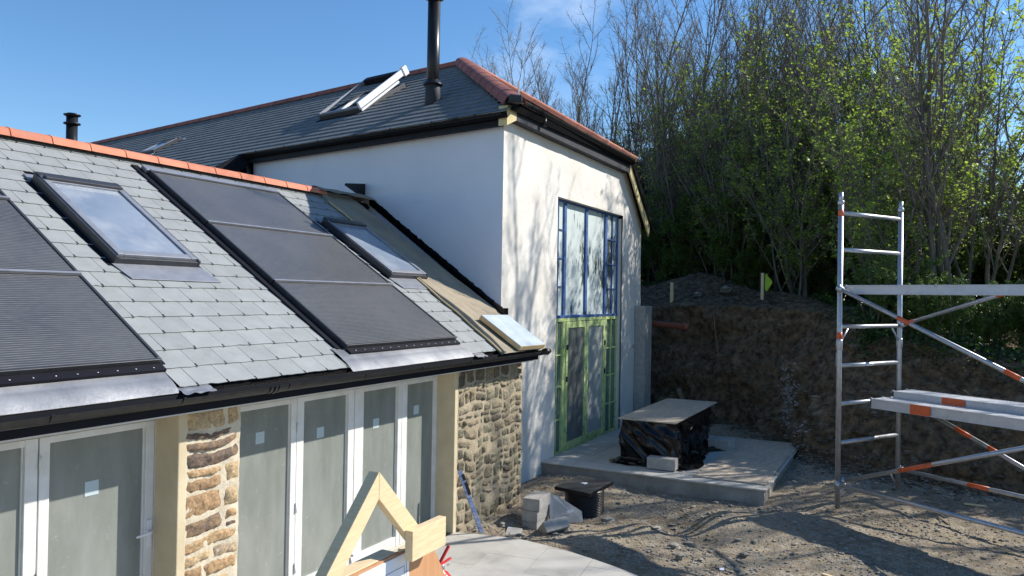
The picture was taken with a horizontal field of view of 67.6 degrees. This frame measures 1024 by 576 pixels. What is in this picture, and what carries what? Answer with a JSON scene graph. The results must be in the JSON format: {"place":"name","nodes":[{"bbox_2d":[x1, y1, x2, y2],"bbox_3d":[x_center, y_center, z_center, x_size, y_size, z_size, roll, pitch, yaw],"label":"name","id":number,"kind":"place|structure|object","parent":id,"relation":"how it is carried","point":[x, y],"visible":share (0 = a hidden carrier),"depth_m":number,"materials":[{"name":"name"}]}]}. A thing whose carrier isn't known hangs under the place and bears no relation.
{"place":"outdoors","nodes":[
{"label":"outdoors","id":0,"kind":"place"},
{"bbox_2d":[0,0,1023,299],"label":"sky","id":1,"kind":"structure","parent":0,"point":[125,67],"materials":[{"name":"blue"}]},
{"bbox_2d":[396,424,1023,575],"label":"ground","id":2,"kind":"structure","parent":0,"point":[715,525],"depth_m":10.30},
{"bbox_2d":[0,112,550,575],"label":"slated wing","id":3,"kind":"structure","parent":2,"relation":"on","point":[206,370],"depth_m":7.48,"materials":[{"name":"stone"}]},
{"bbox_2d":[0,438,37,575],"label":"glazed door","id":4,"kind":"structure","parent":3,"relation":"in","point":[18,459],"depth_m":5.30,"materials":[{"name":"white paint"}]},
{"bbox_2d":[35,420,154,575],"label":"glazed door","id":5,"kind":"structure","parent":3,"relation":"in","point":[95,486],"depth_m":5.81,"materials":[{"name":"white paint"}]},
{"bbox_2d":[237,398,296,575],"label":"glazed door","id":6,"kind":"structure","parent":3,"relation":"in","point":[267,466],"depth_m":7.35,"materials":[{"name":"white paint"}]},
{"bbox_2d":[294,389,354,575],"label":"glazed door","id":7,"kind":"structure","parent":3,"relation":"in","point":[325,422],"depth_m":8.03,"materials":[{"name":"white paint"}]},
{"bbox_2d":[353,382,401,560],"bbox_3d":[-1.569,2.105,8.851,0.060,1.965,0.880,1,-1,28],"label":"glazed door","id":8,"kind":"structure","parent":3,"relation":"in","point":[378,408],"depth_m":8.88,"materials":[{"name":"white paint"}]},
{"bbox_2d":[399,376,436,544],"bbox_3d":[-1.187,2.119,9.585,0.060,1.965,0.765,1,-1,28],"label":"glazed door","id":9,"kind":"structure","parent":3,"relation":"in","point":[419,396],"depth_m":9.62,"materials":[{"name":"white paint"}]},
{"bbox_2d":[479,315,544,350],"bbox_3d":[0.011,0.639,11.143,0.704,0.488,0.795,1,-1,28],"label":"insulation board","id":10,"kind":"object","parent":3,"relation":"on","point":[513,332],"visible":1,"depth_m":11.01,"materials":[{"name":"plastic"}]},
{"bbox_2d":[90,0,651,483],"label":"rendered barn","id":11,"kind":"structure","parent":2,"relation":"on","point":[530,212],"depth_m":14.16,"materials":[{"name":"paint"}]},
{"bbox_2d":[563,321,586,451],"bbox_3d":[1.231,1.867,14.854,0.075,2.440,1.025,1,-1,28],"label":"door leaf","id":12,"kind":"structure","parent":11,"relation":"in","point":[575,331],"depth_m":14.85,"materials":[{"name":"green glass"}]},
{"bbox_2d":[556,198,618,317],"bbox_3d":[1.513,-0.521,15.409,0.074,2.205,3.510,1,-1,28],"label":"tall window","id":13,"kind":"structure","parent":11,"relation":"in","point":[587,241],"depth_m":15.29,"materials":[{"name":"blue glass"}]},
{"bbox_2d":[585,320,605,441],"bbox_3d":[1.709,1.884,15.771,0.075,2.440,1.025,1,-1,28],"label":"door leaf","id":14,"kind":"structure","parent":11,"relation":"in","point":[596,342],"depth_m":15.79,"materials":[{"name":"green glass"}]},
{"bbox_2d":[522,515,548,529],"bbox_3d":[0.329,3.285,10.659,0.215,0.165,0.460,1,-1,24],"label":"concrete block","id":15,"kind":"object","parent":2,"relation":"on","point":[532,525],"depth_m":10.46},
{"bbox_2d":[522,505,548,522],"bbox_3d":[0.332,3.126,10.660,0.230,0.150,0.450,1,-1,25],"label":"concrete block","id":16,"kind":"object","parent":15,"relation":"on","point":[532,516],"depth_m":10.48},
{"bbox_2d":[523,490,550,511],"bbox_3d":[0.348,2.966,10.666,0.245,0.165,0.460,1,-1,23],"label":"concrete block","id":17,"kind":"object","parent":16,"relation":"on","point":[536,501],"depth_m":10.50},
{"bbox_2d":[435,532,637,575],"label":"patio","id":18,"kind":"structure","parent":2,"relation":"on","point":[470,554],"depth_m":8.85,"materials":[{"name":"concrete"}]},
{"bbox_2d":[315,471,445,575],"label":"sawhorse","id":19,"kind":"object","parent":18,"relation":"on","point":[416,555],"visible":1,"depth_m":3.82,"materials":[{"name":"beige wood"}]},
{"bbox_2d":[439,545,451,575],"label":"barrier tape","id":20,"kind":"object","parent":19,"relation":"attached to","point":[442,563],"visible":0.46,"depth_m":4.44,"materials":[{"name":"red plastic"}]},
{"bbox_2d":[458,470,483,533],"bbox_3d":[-0.531,2.745,9.823,0.353,0.819,0.048,1,-1,-9],"label":"spirit level","id":21,"kind":"object","parent":18,"relation":"on","point":[469,497],"visible":1,"depth_m":9.81,"materials":[{"name":"blue"}]},
{"bbox_2d":[537,516,569,533],"bbox_3d":[0.549,3.238,10.299,0.381,0.370,0.374,1,-1,-22],"label":"concrete block","id":22,"kind":"object","parent":2,"relation":"on","point":[554,525],"depth_m":10.16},
{"bbox_2d":[555,475,612,518],"bbox_3d":[1.089,3.173,11.457,0.629,0.532,0.721,1,-1,35],"label":"inspection chamber","id":23,"kind":"object","parent":2,"relation":"on","point":[584,495],"visible":0.91,"depth_m":11.21,"materials":[{"name":"black plastic"}]},
{"bbox_2d":[633,306,651,411],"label":"concrete pillar","id":24,"kind":"structure","parent":2,"relation":"on","point":[642,358],"depth_m":17.64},
{"bbox_2d":[541,427,797,505],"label":"terrace","id":25,"kind":"structure","parent":2,"relation":"on","point":[591,458],"depth_m":12.66,"materials":[{"name":"concrete"}]},
{"bbox_2d":[647,455,677,470],"bbox_3d":[2.518,2.932,12.818,0.483,0.190,0.208,1,-1,28],"label":"concrete block","id":26,"kind":"object","parent":25,"relation":"on","point":[662,463],"depth_m":12.74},
{"bbox_2d":[609,407,721,469],"bbox_3d":[2.956,2.674,14.169,1.598,0.748,2.869,1,-1,28],"label":"wrapped stack","id":27,"kind":"object","parent":25,"relation":"on","point":[685,442],"visible":0.89,"depth_m":13.22,"materials":[{"name":"black"}]},
{"bbox_2d":[618,398,716,423],"bbox_3d":[3.007,2.298,14.447,1.030,0.018,3.100,1,-1,28],"label":"plywood sheet","id":28,"kind":"object","parent":27,"relation":"on","point":[671,411],"visible":1,"depth_m":14.19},
{"bbox_2d":[694,449,789,484],"bbox_3d":[4.021,3.054,13.217,1.120,0.018,2.600,1,-1,28],"label":"plywood sheet","id":29,"kind":"object","parent":25,"relation":"on","point":[749,466],"visible":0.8,"depth_m":13.01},
{"bbox_2d":[708,436,734,450],"bbox_3d":[4.015,2.971,14.654,0.400,0.190,0.360,0,-1,38],"label":"concrete block","id":30,"kind":"object","parent":29,"relation":"on","point":[723,443],"depth_m":14.53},
{"bbox_2d":[723,436,796,454],"bbox_3d":[4.785,3.086,15.029,1.500,0.018,1.180,1,-1,28],"label":"plywood sheet","id":31,"kind":"object","parent":25,"relation":"on","point":[765,446],"visible":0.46,"depth_m":14.89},
{"bbox_2d":[833,192,1023,535],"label":"scaffold tower","id":32,"kind":"structure","parent":2,"relation":"on","point":[839,482],"depth_m":11.17,"materials":[{"name":"metal"}]},
{"bbox_2d":[845,284,1023,295],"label":"deck platform","id":33,"kind":"structure","parent":32,"relation":"on","point":[1004,290],"depth_m":10.00,"materials":[{"name":"metal"}]},
{"bbox_2d":[869,396,1023,430],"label":"deck platform","id":34,"kind":"structure","parent":32,"relation":"on","point":[977,416],"depth_m":10.52,"materials":[{"name":"metal"}]},
{"bbox_2d":[890,388,1023,414],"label":"deck platform","id":35,"kind":"structure","parent":32,"relation":"on","point":[973,402],"depth_m":10.85,"materials":[{"name":"metal"}]},
{"bbox_2d":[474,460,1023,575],"bbox_3d":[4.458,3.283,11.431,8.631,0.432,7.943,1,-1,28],"label":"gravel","id":36,"kind":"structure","parent":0,"point":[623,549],"depth_m":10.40,"materials":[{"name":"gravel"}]},
{"bbox_2d":[549,494,582,522],"bbox_3d":[0.749,3.106,10.803,0.482,0.380,0.204,1,-1,-11],"label":"plastic bag","id":37,"kind":"object","parent":36,"relation":"on","point":[559,507],"visible":0.87,"depth_m":10.79,"materials":[{"name":"plastic"}]},
{"bbox_2d":[640,272,1023,500],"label":"earth bank","id":38,"kind":"structure","parent":0,"point":[798,317],"depth_m":15.87,"materials":[{"name":"soil"}]},
{"bbox_2d":[470,0,554,102],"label":"bare tree","id":39,"kind":"object","parent":38,"relation":"on","point":[522,60],"visible":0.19,"depth_m":32.62,"materials":[{"name":"brown plant"}]},
{"bbox_2d":[527,37,564,112],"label":"bare tree","id":40,"kind":"object","parent":38,"relation":"on","point":[541,76],"visible":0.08,"depth_m":32.46,"materials":[{"name":"brown plant"}]},
{"bbox_2d":[535,58,557,109],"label":"bare tree","id":41,"kind":"object","parent":38,"relation":"on","point":[540,80],"visible":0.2,"depth_m":30.50,"materials":[{"name":"brown plant"}]},
{"bbox_2d":[529,74,601,133],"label":"bare tree","id":42,"kind":"object","parent":38,"relation":"on","point":[560,99],"visible":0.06,"depth_m":31.67,"materials":[{"name":"brown plant"}]},
{"bbox_2d":[555,60,595,131],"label":"bare tree","id":43,"kind":"object","parent":38,"relation":"on","point":[573,99],"visible":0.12,"depth_m":31.08,"materials":[{"name":"brown plant"}]},
{"bbox_2d":[567,56,607,133],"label":"bare tree","id":44,"kind":"object","parent":38,"relation":"on","point":[577,81],"visible":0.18,"depth_m":33.75,"materials":[{"name":"brown plant"}]},
{"bbox_2d":[575,60,624,142],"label":"bare tree","id":45,"kind":"object","parent":38,"relation":"on","point":[588,112],"visible":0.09,"depth_m":34.01,"materials":[{"name":"brown plant"}]},
{"bbox_2d":[592,37,629,142],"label":"bare tree","id":46,"kind":"object","parent":38,"relation":"on","point":[613,112],"visible":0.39,"depth_m":26.46,"materials":[{"name":"brown plant"}]},
{"bbox_2d":[557,0,697,203],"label":"bare tree","id":47,"kind":"object","parent":38,"relation":"on","point":[590,97],"visible":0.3,"depth_m":26.80,"materials":[{"name":"brown plant"}]},
{"bbox_2d":[613,8,658,181],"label":"bare tree","id":48,"kind":"object","parent":38,"relation":"on","point":[628,119],"visible":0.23,"depth_m":27.96,"materials":[{"name":"brown plant"}]},
{"bbox_2d":[604,0,693,280],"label":"bare tree","id":49,"kind":"object","parent":38,"relation":"on","point":[636,72],"visible":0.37,"depth_m":27.27,"materials":[{"name":"brown plant"}]},
{"bbox_2d":[640,196,690,282],"bbox_3d":[4.593,-1.424,24.955,2.634,3.143,2.605,1,-1,2],"label":"understorey shrub","id":50,"kind":"object","parent":38,"relation":"on","point":[644,263],"visible":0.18,"depth_m":24.47,"materials":[{"name":"green plant"}]},
{"bbox_2d":[652,320,688,329],"bbox_3d":[3.587,0.881,18.496,1.365,0.264,0.163,1,-1,-1],"label":"drain pipe","id":51,"kind":"object","parent":38,"relation":"on","point":[673,325],"visible":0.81,"depth_m":18.44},
{"bbox_2d":[633,2,712,279],"bbox_3d":[5.440,-4.500,24.888,4.360,9.747,2.574,1,-1,-42],"label":"bare tree","id":52,"kind":"object","parent":38,"relation":"on","point":[670,174],"visible":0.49,"depth_m":24.23,"materials":[{"name":"brown plant"}]},
{"bbox_2d":[612,71,735,282],"bbox_3d":[5.083,-3.519,26.212,4.408,7.335,4.364,1,-1,-41],"label":"leafing tree","id":53,"kind":"object","parent":38,"relation":"on","point":[619,143],"visible":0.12,"depth_m":25.85,"materials":[{"name":"green plant"}]},
{"bbox_2d":[641,183,708,282],"bbox_3d":[5.085,-1.530,24.173,2.575,3.340,2.038,0,-1,37],"label":"understorey shrub","id":54,"kind":"object","parent":38,"relation":"on","point":[663,271],"visible":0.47,"depth_m":23.90,"materials":[{"name":"green plant"}]},
{"bbox_2d":[623,8,730,166],"bbox_3d":[6.508,-5.398,31.853,5.787,12.037,4.047,1,-1,-41],"label":"bare tree","id":55,"kind":"object","parent":38,"relation":"on","point":[662,71],"visible":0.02,"depth_m":30.45,"materials":[{"name":"brown plant"}]},
{"bbox_2d":[638,42,745,264],"bbox_3d":[6.307,-3.868,25.033,4.423,8.153,4.468,1,-1,-38],"label":"leafing tree","id":56,"kind":"object","parent":38,"relation":"on","point":[679,135],"visible":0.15,"depth_m":24.11,"materials":[{"name":"green plant"}]},
{"bbox_2d":[616,0,792,272],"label":"bare tree","id":57,"kind":"object","parent":38,"relation":"on","point":[670,206],"visible":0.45,"depth_m":23.74,"materials":[{"name":"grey plant"}]},
{"bbox_2d":[631,0,794,173],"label":"bare tree","id":58,"kind":"object","parent":38,"relation":"on","point":[700,57],"visible":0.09,"depth_m":28.59,"materials":[{"name":"brown plant"}]},
{"bbox_2d":[663,177,763,283],"bbox_3d":[5.974,-1.548,22.724,2.912,3.694,2.879,0,-1,39],"label":"understorey shrub","id":59,"kind":"object","parent":38,"relation":"on","point":[717,255],"visible":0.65,"depth_m":21.94,"materials":[{"name":"green plant"}]},
{"bbox_2d":[634,0,805,283],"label":"leafing tree","id":60,"kind":"object","parent":38,"relation":"on","point":[702,221],"visible":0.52,"depth_m":21.91,"materials":[{"name":"green plant"}]},
{"bbox_2d":[666,0,777,272],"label":"bare tree","id":61,"kind":"object","parent":38,"relation":"on","point":[732,98],"visible":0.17,"depth_m":24.85,"materials":[{"name":"brown plant"}]},
{"bbox_2d":[640,275,812,304],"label":"spoil stones","id":62,"kind":"object","parent":38,"relation":"on","point":[785,300],"visible":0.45,"depth_m":20.49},
{"bbox_2d":[700,0,754,280],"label":"bare tree","id":63,"kind":"object","parent":38,"relation":"on","point":[725,19],"visible":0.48,"depth_m":22.54,"materials":[{"name":"brown plant"}]},
{"bbox_2d":[651,0,824,168],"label":"bare tree","id":64,"kind":"object","parent":38,"relation":"on","point":[702,57],"visible":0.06,"depth_m":28.61,"materials":[{"name":"brown plant"}]},
{"bbox_2d":[670,39,832,262],"bbox_3d":[7.777,-4.097,26.307,5.135,9.061,5.084,1,-1,6],"label":"leafing tree","id":65,"kind":"object","parent":38,"relation":"on","point":[715,104],"visible":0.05,"depth_m":26.10,"materials":[{"name":"green plant"}]},
{"bbox_2d":[645,0,861,182],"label":"leafing tree","id":66,"kind":"object","parent":38,"relation":"on","point":[738,43],"visible":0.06,"depth_m":24.63,"materials":[{"name":"green plant"}]},
{"bbox_2d":[662,0,859,287],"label":"bare tree","id":67,"kind":"object","parent":38,"relation":"on","point":[709,44],"visible":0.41,"depth_m":21.89,"materials":[{"name":"brown plant"}]},
{"bbox_2d":[726,204,799,287],"bbox_3d":[7.153,-1.015,21.743,2.147,2.756,2.123,1,-1,10],"label":"understorey shrub","id":68,"kind":"object","parent":38,"relation":"on","point":[744,262],"visible":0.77,"depth_m":21.41,"materials":[{"name":"green plant"}]},
{"bbox_2d":[663,0,866,289],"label":"leafing tree","id":69,"kind":"object","parent":38,"relation":"on","point":[706,98],"visible":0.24,"depth_m":21.87,"materials":[{"name":"green plant"}]},
{"bbox_2d":[751,223,799,289],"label":"understorey shrub","id":70,"kind":"object","parent":38,"relation":"on","point":[772,274],"visible":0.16,"depth_m":21.94,"materials":[{"name":"green plant"}]},
{"bbox_2d":[697,29,858,295],"bbox_3d":[7.407,-2.909,19.451,3.684,6.944,4.136,1,-1,-24],"label":"leafing tree","id":71,"kind":"object","parent":38,"relation":"on","point":[805,262],"visible":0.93,"depth_m":19.56,"materials":[{"name":"green plant"}]},
{"bbox_2d":[723,0,841,294],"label":"bare tree","id":72,"kind":"object","parent":38,"relation":"on","point":[785,57],"visible":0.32,"depth_m":21.57,"materials":[{"name":"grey plant"}]},
{"bbox_2d":[719,0,856,288],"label":"bare tree","id":73,"kind":"object","parent":38,"relation":"on","point":[757,54],"visible":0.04,"depth_m":25.83,"materials":[{"name":"grey plant"}]},
{"bbox_2d":[737,0,861,291],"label":"bare tree","id":74,"kind":"object","parent":38,"relation":"on","point":[775,286],"visible":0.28,"depth_m":21.36,"materials":[{"name":"grey plant"}]},
{"bbox_2d":[751,0,851,179],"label":"bare tree","id":75,"kind":"object","parent":38,"relation":"on","point":[807,33],"visible":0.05,"depth_m":24.87,"materials":[{"name":"grey plant"}]},
{"bbox_2d":[768,1,853,296],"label":"bare tree","id":76,"kind":"object","parent":38,"relation":"on","point":[805,66],"visible":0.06,"depth_m":24.35,"materials":[{"name":"grey plant"}]},
{"bbox_2d":[751,12,871,295],"bbox_3d":[9.058,-3.710,22.268,3.961,9.044,2.339,1,-1,-25],"label":"bare tree","id":77,"kind":"object","parent":38,"relation":"on","point":[810,291],"visible":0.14,"depth_m":21.86,"materials":[{"name":"grey plant"}]},
{"bbox_2d":[791,232,837,296],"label":"understorey shrub","id":78,"kind":"object","parent":38,"relation":"on","point":[811,284],"visible":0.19,"depth_m":21.35,"materials":[{"name":"green plant"}]},
{"bbox_2d":[731,9,908,295],"bbox_3d":[8.689,-3.686,22.112,4.492,8.662,5.043,1,-1,22],"label":"leafing tree","id":79,"kind":"object","parent":38,"relation":"on","point":[827,111],"visible":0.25,"depth_m":21.06,"materials":[{"name":"green plant"}]},
{"bbox_2d":[640,275,1023,393],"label":"undergrowth","id":80,"kind":"object","parent":38,"relation":"on","point":[869,333],"visible":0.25,"depth_m":14.58,"materials":[{"name":"green plant"}]},
{"bbox_2d":[770,0,893,300],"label":"bare tree","id":81,"kind":"object","parent":38,"relation":"on","point":[848,76],"visible":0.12,"depth_m":22.06,"materials":[{"name":"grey plant"}]},
{"bbox_2d":[806,234,861,299],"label":"understorey shrub","id":82,"kind":"object","parent":38,"relation":"on","point":[821,274],"visible":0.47,"depth_m":20.75,"materials":[{"name":"green plant"}]},
{"bbox_2d":[651,307,1023,506],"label":"bank rubble","id":83,"kind":"object","parent":38,"relation":"on","point":[789,399],"visible":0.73,"depth_m":14.42,"materials":[{"name":"stone"}]},
{"bbox_2d":[727,0,960,294],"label":"leafing tree","id":84,"kind":"object","parent":38,"relation":"on","point":[851,82],"visible":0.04,"depth_m":22.78,"materials":[{"name":"green plant"}]},
{"bbox_2d":[834,254,905,323],"bbox_3d":[7.054,0.027,15.121,1.284,1.599,1.269,0,-1,40],"label":"understorey shrub","id":85,"kind":"object","parent":38,"relation":"on","point":[883,301],"visible":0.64,"depth_m":14.94,"materials":[{"name":"green plant"}]},
{"bbox_2d":[826,209,919,281],"bbox_3d":[9.574,-0.875,19.649,2.789,3.269,2.758,1,-1,36],"label":"understorey shrub","id":86,"kind":"object","parent":38,"relation":"on","point":[846,240],"visible":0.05,"depth_m":19.95,"materials":[{"name":"green plant"}]},
{"bbox_2d":[788,0,970,302],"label":"bare tree","id":87,"kind":"object","parent":38,"relation":"on","point":[863,9],"visible":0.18,"depth_m":21.62,"materials":[{"name":"grey plant"}]},
{"bbox_2d":[852,253,907,318],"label":"understorey shrub","id":88,"kind":"object","parent":38,"relation":"on","point":[857,308],"visible":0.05,"depth_m":16.19,"materials":[{"name":"green plant"}]},
{"bbox_2d":[799,0,1006,298],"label":"leafing tree","id":89,"kind":"object","parent":38,"relation":"on","point":[882,157],"visible":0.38,"depth_m":17.03,"materials":[{"name":"green plant"}]},
{"bbox_2d":[785,0,1023,284],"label":"leafing tree","id":90,"kind":"object","parent":38,"relation":"on","point":[814,67],"visible":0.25,"depth_m":19.46,"materials":[{"name":"green plant"}]},
{"bbox_2d":[842,0,975,229],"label":"bare tree","id":91,"kind":"object","parent":38,"relation":"on","point":[865,4],"visible":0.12,"depth_m":21.57,"materials":[{"name":"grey plant"}]},
{"bbox_2d":[799,0,1023,259],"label":"leafing tree","id":92,"kind":"object","parent":38,"relation":"on","point":[1020,142],"visible":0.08,"depth_m":20.64,"materials":[{"name":"green plant"}]},
{"bbox_2d":[888,282,936,333],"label":"understorey shrub","id":93,"kind":"object","parent":38,"relation":"on","point":[907,328],"visible":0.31,"depth_m":14.84,"materials":[{"name":"green plant"}]},
{"bbox_2d":[810,46,1023,329],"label":"leafing tree","id":94,"kind":"object","parent":38,"relation":"on","point":[863,222],"visible":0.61,"depth_m":15.69,"materials":[{"name":"green plant"}]},
{"bbox_2d":[891,253,950,333],"bbox_3d":[8.333,0.201,15.535,1.402,1.851,1.110,1,-1,-34],"label":"understorey shrub","id":95,"kind":"object","parent":38,"relation":"on","point":[926,276],"visible":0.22,"depth_m":15.17,"materials":[{"name":"green plant"}]},
{"bbox_2d":[826,0,1023,306],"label":"leafing tree","id":96,"kind":"object","parent":38,"relation":"on","point":[1012,157],"visible":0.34,"depth_m":18.40,"materials":[{"name":"green plant"}]},
{"bbox_2d":[871,171,989,302],"bbox_3d":[9.627,-0.902,17.767,2.831,3.557,2.241,1,-1,-16],"label":"understorey shrub","id":97,"kind":"object","parent":38,"relation":"on","point":[961,261],"visible":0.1,"depth_m":17.42,"materials":[{"name":"green plant"}]},
{"bbox_2d":[873,0,999,330],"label":"bare tree","id":98,"kind":"object","parent":38,"relation":"on","point":[932,168],"visible":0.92,"depth_m":15.36,"materials":[{"name":"grey plant"}]},
{"bbox_2d":[906,278,967,335],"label":"understorey shrub","id":99,"kind":"object","parent":38,"relation":"on","point":[923,312],"visible":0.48,"depth_m":14.34,"materials":[{"name":"green plant"}]},
{"bbox_2d":[918,274,968,339],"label":"understorey shrub","id":100,"kind":"object","parent":38,"relation":"on","point":[941,327],"visible":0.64,"depth_m":14.20,"materials":[{"name":"green plant"}]},
{"bbox_2d":[878,0,1023,330],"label":"bare tree","id":101,"kind":"object","parent":38,"relation":"on","point":[995,206],"visible":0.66,"depth_m":16.06,"materials":[{"name":"grey plant"}]},
{"bbox_2d":[937,281,996,345],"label":"understorey shrub","id":102,"kind":"object","parent":38,"relation":"on","point":[977,322],"visible":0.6,"depth_m":14.17,"materials":[{"name":"green plant"}]},
{"bbox_2d":[914,16,1023,302],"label":"leafing tree","id":103,"kind":"object","parent":38,"relation":"on","point":[1014,273],"visible":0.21,"depth_m":19.02,"materials":[{"name":"green plant"}]},
{"bbox_2d":[952,217,1023,314],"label":"understorey shrub","id":104,"kind":"object","parent":38,"relation":"on","point":[978,276],"visible":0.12,"depth_m":19.41,"materials":[{"name":"green plant"}]},
{"bbox_2d":[961,279,1021,344],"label":"understorey shrub","id":105,"kind":"object","parent":38,"relation":"on","point":[1008,322],"visible":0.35,"depth_m":14.44,"materials":[{"name":"green plant"}]},
{"bbox_2d":[968,187,1023,306],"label":"understorey shrub","id":106,"kind":"object","parent":38,"relation":"on","point":[1001,275],"visible":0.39,"depth_m":18.55,"materials":[{"name":"green plant"}]},
{"bbox_2d":[973,296,1022,350],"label":"understorey shrub","id":107,"kind":"object","parent":38,"relation":"on","point":[991,329],"visible":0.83,"depth_m":14.30,"materials":[{"name":"green plant"}]},
{"bbox_2d":[988,284,1023,350],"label":"understorey shrub","id":108,"kind":"object","parent":38,"relation":"on","point":[1017,328],"visible":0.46,"depth_m":14.39,"materials":[{"name":"green plant"}]},
{"bbox_2d":[1008,277,1023,349],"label":"understorey shrub","id":109,"kind":"object","parent":38,"relation":"on","point":[1019,304],"visible":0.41,"depth_m":14.32,"materials":[{"name":"green plant"}]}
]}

